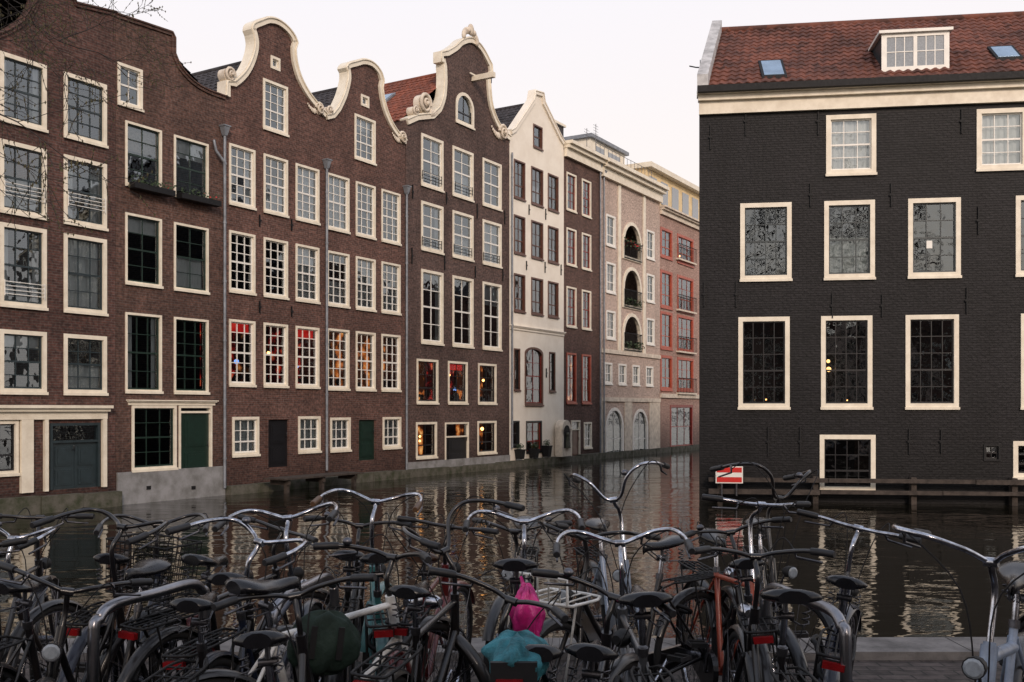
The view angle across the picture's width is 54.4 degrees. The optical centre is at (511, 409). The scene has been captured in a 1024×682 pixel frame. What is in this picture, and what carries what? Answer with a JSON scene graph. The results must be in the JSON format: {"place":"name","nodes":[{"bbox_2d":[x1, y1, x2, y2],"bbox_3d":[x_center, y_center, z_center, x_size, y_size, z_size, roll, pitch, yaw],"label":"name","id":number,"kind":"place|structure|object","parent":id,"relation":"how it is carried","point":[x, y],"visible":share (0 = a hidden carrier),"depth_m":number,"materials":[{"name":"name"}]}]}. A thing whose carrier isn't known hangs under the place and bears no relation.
{"place":"outdoors","nodes":[
{"label":"outdoors","id":0,"kind":"place"},
{"bbox_2d":[0,450,1023,638],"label":"canal water","id":1,"kind":"structure","parent":0,"point":[911,592],"depth_m":19.91,"materials":[{"name":"black liquid"}]},
{"bbox_2d":[0,0,121,515],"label":"canal house","id":2,"kind":"structure","parent":1,"relation":"on","point":[57,371],"depth_m":25.81,"materials":[{"name":"brown brick"}]},
{"bbox_2d":[0,50,48,132],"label":"window","id":3,"kind":"structure","parent":2,"relation":"in","point":[42,126],"depth_m":24.89,"materials":[{"name":"beige paint"}]},
{"bbox_2d":[0,138,48,220],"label":"window","id":4,"kind":"structure","parent":2,"relation":"in","point":[5,203],"depth_m":24.76,"materials":[{"name":"beige paint"}]},
{"bbox_2d":[0,222,48,310],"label":"window","id":5,"kind":"structure","parent":2,"relation":"in","point":[4,301],"depth_m":24.86,"materials":[{"name":"beige paint"}]},
{"bbox_2d":[0,329,48,394],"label":"window","id":6,"kind":"structure","parent":2,"relation":"in","point":[9,338],"depth_m":24.80,"materials":[{"name":"beige paint"}]},
{"bbox_2d":[50,423,99,489],"bbox_3d":[-11.410,1.200,25.953,0.154,1.700,1.459,0,0,31],"label":"door","id":7,"kind":"structure","parent":2,"relation":"in","point":[73,463],"depth_m":25.97,"materials":[{"name":"teal paint"}]},
{"bbox_2d":[63,71,108,148],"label":"window","id":8,"kind":"structure","parent":2,"relation":"in","point":[102,143],"depth_m":26.29,"materials":[{"name":"beige paint"}]},
{"bbox_2d":[63,154,108,231],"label":"window","id":9,"kind":"structure","parent":2,"relation":"in","point":[93,223],"depth_m":26.37,"materials":[{"name":"beige paint"}]},
{"bbox_2d":[63,232,108,316],"bbox_3d":[-11.276,-3.526,26.218,0.270,2.062,1.319,0,0,31],"label":"window","id":10,"kind":"structure","parent":2,"relation":"in","point":[80,252],"depth_m":26.32,"materials":[{"name":"beige paint"}]},
{"bbox_2d":[63,333,108,395],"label":"window","id":11,"kind":"structure","parent":2,"relation":"in","point":[78,379],"depth_m":26.28,"materials":[{"name":"beige paint"}]},
{"bbox_2d":[116,12,230,504],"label":"canal house","id":12,"kind":"structure","parent":1,"relation":"on","point":[171,281],"depth_m":28.84,"materials":[{"name":"brown brick"}]},
{"bbox_2d":[125,120,161,186],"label":"window","id":13,"kind":"structure","parent":12,"relation":"in","point":[139,138],"depth_m":27.86,"materials":[{"name":"beige paint"}]},
{"bbox_2d":[125,212,163,288],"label":"window","id":14,"kind":"structure","parent":12,"relation":"in","point":[142,225],"depth_m":27.86,"materials":[{"name":"beige paint"}]},
{"bbox_2d":[125,312,163,393],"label":"window","id":15,"kind":"structure","parent":12,"relation":"in","point":[128,315],"depth_m":27.88,"materials":[{"name":"beige paint"}]},
{"bbox_2d":[131,405,177,472],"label":"window","id":16,"kind":"structure","parent":12,"relation":"in","point":[173,466],"depth_m":28.16,"materials":[{"name":"beige paint"}]},
{"bbox_2d":[174,134,208,197],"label":"window","id":17,"kind":"structure","parent":12,"relation":"in","point":[186,148],"depth_m":29.39,"materials":[{"name":"beige paint"}]},
{"bbox_2d":[174,222,209,294],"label":"window","id":18,"kind":"structure","parent":12,"relation":"in","point":[188,275],"depth_m":29.32,"materials":[{"name":"beige paint"}]},
{"bbox_2d":[174,317,209,394],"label":"window","id":19,"kind":"structure","parent":12,"relation":"in","point":[205,391],"depth_m":29.39,"materials":[{"name":"beige paint"}]},
{"bbox_2d":[178,406,211,468],"bbox_3d":[-9.365,0.981,29.354,0.154,2.187,1.245,0,0,31],"label":"door","id":20,"kind":"structure","parent":12,"relation":"in","point":[194,427],"depth_m":29.34,"materials":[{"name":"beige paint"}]},
{"bbox_2d":[191,16,332,494],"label":"canal house","id":21,"kind":"structure","parent":1,"relation":"on","point":[277,161],"depth_m":32.38,"materials":[{"name":"brown brick"}]},
{"bbox_2d":[200,319,256,386],"bbox_3d":[-8.738,-1.846,31.121,0.970,2.302,1.733,0,0,31],"label":"window","id":22,"kind":"structure","parent":21,"relation":"in","point":[236,327],"depth_m":31.16,"materials":[{"name":"beige paint"}]},
{"bbox_2d":[229,143,256,210],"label":"window","id":23,"kind":"structure","parent":21,"relation":"in","point":[246,151],"depth_m":31.07,"materials":[{"name":"beige paint"}]},
{"bbox_2d":[229,230,256,295],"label":"window","id":24,"kind":"structure","parent":21,"relation":"in","point":[252,292],"depth_m":31.02,"materials":[{"name":"beige paint"}]},
{"bbox_2d":[232,417,260,457],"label":"window","id":25,"kind":"structure","parent":21,"relation":"in","point":[242,427],"depth_m":31.17,"materials":[{"name":"beige paint"}]},
{"bbox_2d":[235,322,289,387],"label":"window","id":26,"kind":"structure","parent":21,"relation":"in","point":[267,383],"depth_m":32.30,"materials":[{"name":"beige paint"}]},
{"bbox_2d":[263,78,289,137],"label":"window","id":27,"kind":"structure","parent":21,"relation":"in","point":[265,81],"depth_m":32.29,"materials":[{"name":"beige paint"}]},
{"bbox_2d":[263,153,289,217],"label":"window","id":28,"kind":"structure","parent":21,"relation":"in","point":[272,194],"depth_m":32.28,"materials":[{"name":"beige paint"}]},
{"bbox_2d":[263,237,289,299],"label":"window","id":29,"kind":"structure","parent":21,"relation":"in","point":[285,244],"depth_m":32.28,"materials":[{"name":"beige paint"}]},
{"bbox_2d":[266,417,290,467],"bbox_3d":[-7.612,1.058,32.272,0.154,1.617,1.071,0,0,31],"label":"door","id":30,"kind":"structure","parent":21,"relation":"in","point":[278,429],"depth_m":32.29,"materials":[{"name":"black wood"}]},
{"bbox_2d":[268,326,320,388],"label":"window","id":31,"kind":"structure","parent":21,"relation":"in","point":[301,332],"depth_m":33.56,"materials":[{"name":"beige paint"}]},
{"bbox_2d":[295,163,320,225],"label":"window","id":32,"kind":"structure","parent":21,"relation":"in","point":[304,179],"depth_m":33.56,"materials":[{"name":"beige paint"}]},
{"bbox_2d":[295,243,320,303],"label":"window","id":33,"kind":"structure","parent":21,"relation":"in","point":[304,258],"depth_m":33.56,"materials":[{"name":"beige paint"}]},
{"bbox_2d":[298,416,321,453],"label":"window","id":34,"kind":"structure","parent":21,"relation":"in","point":[306,428],"depth_m":33.64,"materials":[{"name":"beige paint"}]},
{"bbox_2d":[263,471,363,492],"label":"landing platform","id":35,"kind":"structure","parent":1,"relation":"in","point":[285,481],"depth_m":32.20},
{"bbox_2d":[301,58,411,485],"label":"canal house","id":36,"kind":"structure","parent":1,"relation":"on","point":[369,189],"depth_m":36.24,"materials":[{"name":"brown brick"}]},
{"bbox_2d":[301,328,350,390],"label":"window","id":37,"kind":"structure","parent":36,"relation":"in","point":[332,382],"depth_m":35.18,"materials":[{"name":"beige paint"}]},
{"bbox_2d":[328,172,350,233],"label":"window","id":38,"kind":"structure","parent":36,"relation":"in","point":[336,188],"depth_m":34.92,"materials":[{"name":"beige paint"}]},
{"bbox_2d":[328,250,350,308],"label":"window","id":39,"kind":"structure","parent":36,"relation":"in","point":[335,289],"depth_m":34.93,"materials":[{"name":"beige paint"}]},
{"bbox_2d":[330,417,351,452],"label":"window","id":40,"kind":"structure","parent":36,"relation":"in","point":[337,429],"depth_m":35.03,"materials":[{"name":"beige paint"}]},
{"bbox_2d":[330,331,376,391],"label":"window","id":41,"kind":"structure","parent":36,"relation":"in","point":[359,387],"depth_m":36.20,"materials":[{"name":"beige paint"}]},
{"bbox_2d":[354,113,376,165],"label":"window","id":42,"kind":"structure","parent":36,"relation":"in","point":[360,125],"depth_m":36.15,"materials":[{"name":"beige paint"}]},
{"bbox_2d":[356,181,376,239],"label":"window","id":43,"kind":"structure","parent":36,"relation":"in","point":[368,236],"depth_m":36.20,"materials":[{"name":"beige paint"}]},
{"bbox_2d":[356,256,376,311],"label":"window","id":44,"kind":"structure","parent":36,"relation":"in","point":[363,269],"depth_m":36.20,"materials":[{"name":"beige paint"}]},
{"bbox_2d":[357,418,376,460],"bbox_3d":[-5.302,1.068,36.119,0.154,1.532,1.088,0,0,31],"label":"door","id":45,"kind":"structure","parent":36,"relation":"in","point":[366,427],"depth_m":36.16,"materials":[{"name":"green wood"}]},
{"bbox_2d":[358,334,401,391],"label":"window","id":46,"kind":"structure","parent":36,"relation":"in","point":[385,384],"depth_m":37.43,"materials":[{"name":"beige paint"}]},
{"bbox_2d":[381,261,401,315],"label":"window","id":47,"kind":"structure","parent":36,"relation":"in","point":[388,296],"depth_m":37.46,"materials":[{"name":"beige paint"}]},
{"bbox_2d":[357,24,514,477],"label":"canal house","id":48,"kind":"structure","parent":1,"relation":"on","point":[444,117],"depth_m":41.63,"materials":[{"name":"brown brick"}]},
{"bbox_2d":[416,359,439,404],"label":"window","id":49,"kind":"structure","parent":48,"relation":"in","point":[420,374],"depth_m":39.78,"materials":[{"name":"beige paint"}]},
{"bbox_2d":[421,133,444,192],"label":"window","id":50,"kind":"structure","parent":48,"relation":"in","point":[441,143],"depth_m":40.02,"materials":[{"name":"beige paint"}]},
{"bbox_2d":[421,200,444,254],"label":"window","id":51,"kind":"structure","parent":48,"relation":"in","point":[423,203],"depth_m":39.99,"materials":[{"name":"beige paint"}]},
{"bbox_2d":[421,269,444,345],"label":"window","id":52,"kind":"structure","parent":48,"relation":"in","point":[441,275],"depth_m":40.12,"materials":[{"name":"beige paint"}]},
{"bbox_2d":[425,361,468,404],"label":"window","id":53,"kind":"structure","parent":48,"relation":"in","point":[453,397],"depth_m":41.15,"materials":[{"name":"beige paint"}]},
{"bbox_2d":[452,145,474,202],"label":"window","id":54,"kind":"structure","parent":48,"relation":"in","point":[460,178],"depth_m":41.56,"materials":[{"name":"beige paint"}]},
{"bbox_2d":[452,275,474,348],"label":"window","id":55,"kind":"structure","parent":48,"relation":"in","point":[461,345],"depth_m":41.57,"materials":[{"name":"beige paint"}]},
{"bbox_2d":[482,219,502,268],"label":"window","id":56,"kind":"structure","parent":48,"relation":"in","point":[489,235],"depth_m":43.53,"materials":[{"name":"beige paint"}]},
{"bbox_2d":[482,281,502,351],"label":"window","id":57,"kind":"structure","parent":48,"relation":"in","point":[489,290],"depth_m":43.56,"materials":[{"name":"beige paint"}]},
{"bbox_2d":[455,89,568,467],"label":"canal house","id":58,"kind":"structure","parent":1,"relation":"on","point":[536,287],"depth_m":47.13,"materials":[{"name":"white paint"}]},
{"bbox_2d":[525,347,543,405],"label":"window","id":59,"kind":"structure","parent":58,"relation":"in","point":[531,393],"depth_m":47.08,"materials":[{"name":"brown paint"}]},
{"bbox_2d":[517,119,608,461],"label":"canal house","id":60,"kind":"structure","parent":1,"relation":"on","point":[583,167],"depth_m":50.94,"materials":[{"name":"brown brick"}]},
{"bbox_2d":[564,124,669,458],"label":"canal house","id":61,"kind":"structure","parent":1,"relation":"on","point":[631,199],"depth_m":56.41,"materials":[{"name":"white paint"}]},
{"bbox_2d":[626,161,698,452],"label":"canal house","id":62,"kind":"structure","parent":1,"relation":"on","point":[679,317],"depth_m":62.82,"materials":[{"name":"orange paint"}]},
{"bbox_2d":[689,11,1023,505],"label":"canal house","id":63,"kind":"structure","parent":1,"relation":"on","point":[861,261],"depth_m":27.71,"materials":[{"name":"black brick"}]},
{"bbox_2d":[738,316,790,409],"bbox_3d":[7.097,-1.301,28.062,1.449,2.613,0.170,0,0,8],"label":"window","id":64,"kind":"structure","parent":63,"relation":"in","point":[763,342],"depth_m":28.10,"materials":[{"name":"beige paint"}]},
{"bbox_2d":[740,202,792,281],"bbox_3d":[7.148,-4.708,28.054,1.448,2.216,0.170,0,0,8],"label":"window","id":65,"kind":"structure","parent":63,"relation":"in","point":[765,228],"depth_m":28.08,"materials":[{"name":"beige paint"}]},
{"bbox_2d":[820,315,872,409],"bbox_3d":[9.317,-1.301,27.745,1.418,2.613,0.170,0,0,8],"label":"window","id":66,"kind":"structure","parent":63,"relation":"in","point":[846,341],"depth_m":27.78,"materials":[{"name":"beige paint"}]},
{"bbox_2d":[820,435,875,489],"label":"window","id":67,"kind":"structure","parent":63,"relation":"in","point":[841,456],"depth_m":27.78,"materials":[{"name":"beige paint"}]},
{"bbox_2d":[824,200,875,279],"bbox_3d":[9.394,-4.708,27.734,1.400,2.216,0.170,0,0,8],"label":"window","id":68,"kind":"structure","parent":63,"relation":"in","point":[849,225],"depth_m":27.77,"materials":[{"name":"beige paint"}]},
{"bbox_2d":[825,113,876,176],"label":"window","id":69,"kind":"structure","parent":63,"relation":"in","point":[850,138],"depth_m":27.82,"materials":[{"name":"beige paint"}]},
{"bbox_2d":[905,314,959,409],"bbox_3d":[11.564,-1.301,27.426,1.437,2.613,0.170,0,0,8],"label":"window","id":70,"kind":"structure","parent":63,"relation":"in","point":[931,341],"depth_m":27.46,"materials":[{"name":"beige paint"}]},
{"bbox_2d":[907,197,961,278],"bbox_3d":[11.623,-4.708,27.417,1.420,2.216,0.170,0,0,8],"label":"window","id":71,"kind":"structure","parent":63,"relation":"in","point":[936,220],"depth_m":27.45,"materials":[{"name":"beige paint"}]},
{"bbox_2d":[976,107,1023,171],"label":"window","id":72,"kind":"structure","parent":63,"relation":"in","point":[999,131],"depth_m":27.25,"materials":[{"name":"beige paint"}]},
{"bbox_2d":[1015,195,1023,276],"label":"window","id":73,"kind":"structure","parent":63,"relation":"in","point":[1019,200],"depth_m":27.07,"materials":[{"name":"beige paint"}]},
{"bbox_2d":[25,660,1021,681],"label":"quay pavement","id":74,"kind":"structure","parent":0,"point":[907,671],"depth_m":6.08,"materials":[{"name":"grey stone"}]},
{"bbox_2d":[0,522,92,681],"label":"bicycle","id":75,"kind":"object","parent":74,"relation":"on","point":[50,607],"visible":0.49,"depth_m":4.60,"materials":[{"name":"black paint"}]},
{"bbox_2d":[0,507,94,681],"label":"bicycle","id":76,"kind":"object","parent":74,"relation":"on","point":[45,563],"visible":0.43,"depth_m":5.30,"materials":[{"name":"black paint"}]},
{"bbox_2d":[0,0,191,236],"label":"tree","id":77,"kind":"object","parent":74,"relation":"on","point":[42,27],"visible":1,"depth_m":8.02,"materials":[{"name":"brown plant"}]},
{"bbox_2d":[0,558,199,681],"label":"bicycle","id":78,"kind":"object","parent":74,"relation":"on","point":[53,653],"visible":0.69,"depth_m":3.71,"materials":[{"name":"black paint"}]},
{"bbox_2d":[0,507,202,681],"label":"bicycle","id":79,"kind":"object","parent":74,"relation":"on","point":[9,672],"visible":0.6,"depth_m":4.37,"materials":[{"name":"black paint"}]},
{"bbox_2d":[57,513,209,681],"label":"bicycle","id":80,"kind":"object","parent":74,"relation":"on","point":[76,649],"visible":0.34,"depth_m":4.42,"materials":[{"name":"paint"}]},
{"bbox_2d":[87,579,210,681],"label":"bicycle stand","id":81,"kind":"object","parent":74,"relation":"on","point":[99,617],"visible":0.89,"depth_m":3.73,"materials":[{"name":"silver metal"}]},
{"bbox_2d":[117,514,340,681],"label":"bicycle","id":82,"kind":"object","parent":74,"relation":"on","point":[147,648],"visible":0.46,"depth_m":4.32,"materials":[{"name":"black paint"}]},
{"bbox_2d":[142,516,318,681],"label":"bicycle","id":83,"kind":"object","parent":74,"relation":"on","point":[201,605],"visible":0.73,"depth_m":3.77,"materials":[{"name":"black paint"}]},
{"bbox_2d":[162,501,339,681],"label":"bicycle","id":84,"kind":"object","parent":74,"relation":"on","point":[227,659],"visible":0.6,"depth_m":4.02,"materials":[{"name":"paint"}]},
{"bbox_2d":[211,567,376,681],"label":"bicycle","id":85,"kind":"object","parent":74,"relation":"on","point":[266,640],"visible":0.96,"depth_m":3.46,"materials":[{"name":"black paint"}]},
{"bbox_2d":[266,573,338,681],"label":"bicycle stand","id":86,"kind":"object","parent":74,"relation":"on","point":[333,591],"visible":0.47,"depth_m":4.17,"materials":[{"name":"silver metal"}]},
{"bbox_2d":[170,534,470,681],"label":"bicycle","id":87,"kind":"object","parent":74,"relation":"on","point":[238,586],"visible":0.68,"depth_m":3.88,"materials":[{"name":"white paint"}]},
{"bbox_2d":[287,610,360,675],"bbox_3d":[-0.698,0.872,3.716,0.274,0.244,0.115,7,-2,-18],"label":"pannier bag","id":88,"kind":"object","parent":87,"relation":"hanging from","point":[334,642],"visible":0.85,"depth_m":3.68,"materials":[{"name":"green fabric"}]},
{"bbox_2d":[303,512,412,681],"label":"bicycle","id":89,"kind":"object","parent":74,"relation":"on","point":[352,600],"visible":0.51,"depth_m":4.80,"materials":[{"name":"black paint"}]},
{"bbox_2d":[310,488,423,679],"bbox_3d":[-0.663,1.001,4.763,0.564,1.206,1.728,-2,0,-10],"label":"bicycle","id":90,"kind":"object","parent":74,"relation":"on","point":[377,633],"visible":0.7,"depth_m":4.54,"materials":[{"name":"teal paint"}]},
{"bbox_2d":[350,495,524,681],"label":"bicycle","id":91,"kind":"object","parent":74,"relation":"on","point":[458,640],"visible":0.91,"depth_m":4.04,"materials":[{"name":"black paint"}]},
{"bbox_2d":[385,514,498,681],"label":"bicycle","id":92,"kind":"object","parent":74,"relation":"on","point":[467,594],"visible":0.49,"depth_m":5.05,"materials":[{"name":"black paint"}]},
{"bbox_2d":[428,566,568,681],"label":"bicycle","id":93,"kind":"object","parent":74,"relation":"on","point":[547,653],"visible":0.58,"depth_m":3.48,"materials":[{"name":"paint"}]},
{"bbox_2d":[481,630,548,681],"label":"saddle cover","id":94,"kind":"object","parent":93,"relation":"on","point":[508,655],"visible":0.94,"depth_m":2.78,"materials":[{"name":"teal fabric"}]},
{"bbox_2d":[472,515,571,672],"bbox_3d":[0.030,1.089,5.556,0.523,1.044,1.691,0,0,-6],"label":"bicycle","id":95,"kind":"object","parent":74,"relation":"on","point":[498,605],"visible":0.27,"depth_m":5.21,"materials":[{"name":"black paint"}]},
{"bbox_2d":[462,505,584,637],"bbox_3d":[0.044,1.024,4.273,0.540,1.159,1.742,0,0,4],"label":"bicycle","id":96,"kind":"object","parent":74,"relation":"on","point":[517,564],"visible":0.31,"depth_m":4.39,"materials":[{"name":"black paint"}]},
{"bbox_2d":[509,576,545,636],"bbox_3d":[0.049,0.778,3.762,0.157,0.265,0.140,0,0,41],"label":"plastic bag","id":97,"kind":"object","parent":96,"relation":"hanging from","point":[522,617],"visible":0.59,"depth_m":3.72,"materials":[{"name":"pink plastic"}]},
{"bbox_2d":[531,567,676,681],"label":"bicycle","id":98,"kind":"object","parent":74,"relation":"on","point":[603,653],"visible":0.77,"depth_m":3.55,"materials":[{"name":"black paint"}]},
{"bbox_2d":[564,459,669,662],"bbox_3d":[0.561,0.933,5.567,0.586,1.341,1.692,-2,0,-8],"label":"bicycle","id":99,"kind":"object","parent":74,"relation":"on","point":[600,524],"visible":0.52,"depth_m":5.69,"materials":[{"name":"silver paint"}]},
{"bbox_2d":[553,527,695,681],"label":"bicycle","id":100,"kind":"object","parent":74,"relation":"on","point":[640,598],"visible":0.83,"depth_m":3.55,"materials":[{"name":"grey paint"}]},
{"bbox_2d":[519,521,736,681],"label":"bicycle","id":101,"kind":"object","parent":74,"relation":"on","point":[676,658],"visible":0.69,"depth_m":4.93,"materials":[{"name":"black paint"}]},
{"bbox_2d":[680,513,792,681],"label":"bicycle","id":102,"kind":"object","parent":74,"relation":"on","point":[761,639],"visible":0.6,"depth_m":4.41,"materials":[{"name":"black paint"}]},
{"bbox_2d":[675,494,810,681],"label":"bicycle","id":103,"kind":"object","parent":74,"relation":"on","point":[711,668],"visible":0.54,"depth_m":5.05,"materials":[{"name":"orange paint"}]},
{"bbox_2d":[694,536,835,681],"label":"bicycle","id":104,"kind":"object","parent":74,"relation":"on","point":[749,612],"visible":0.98,"depth_m":3.94,"materials":[{"name":"black paint"}]},
{"bbox_2d":[710,461,839,681],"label":"bicycle","id":105,"kind":"object","parent":74,"relation":"on","point":[791,572],"visible":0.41,"depth_m":5.31,"materials":[{"name":"black paint"}]},
{"bbox_2d":[759,583,851,681],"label":"bicycle stand","id":106,"kind":"object","parent":74,"relation":"on","point":[836,615],"visible":0.65,"depth_m":3.55,"materials":[{"name":"silver metal"}]},
{"bbox_2d":[796,509,921,681],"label":"bicycle","id":107,"kind":"object","parent":74,"relation":"on","point":[828,667],"visible":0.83,"depth_m":4.00,"materials":[{"name":"paint"}]},
{"bbox_2d":[892,524,1023,681],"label":"bicycle","id":108,"kind":"object","parent":74,"relation":"on","point":[1008,655],"visible":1,"depth_m":3.23,"materials":[{"name":"silver paint"}]},
{"bbox_2d":[77,0,1023,186],"label":"sky","id":109,"kind":"structure","parent":0,"point":[621,68],"materials":[{"name":"white"}]},
{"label":"quay wall","id":110,"kind":"structure","parent":0,"visible":0},
{"bbox_2d":[19,637,1006,659],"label":"quay kerb","id":111,"kind":"structure","parent":110,"relation":"on","point":[913,648],"depth_m":6.47,"materials":[{"name":"stone"}]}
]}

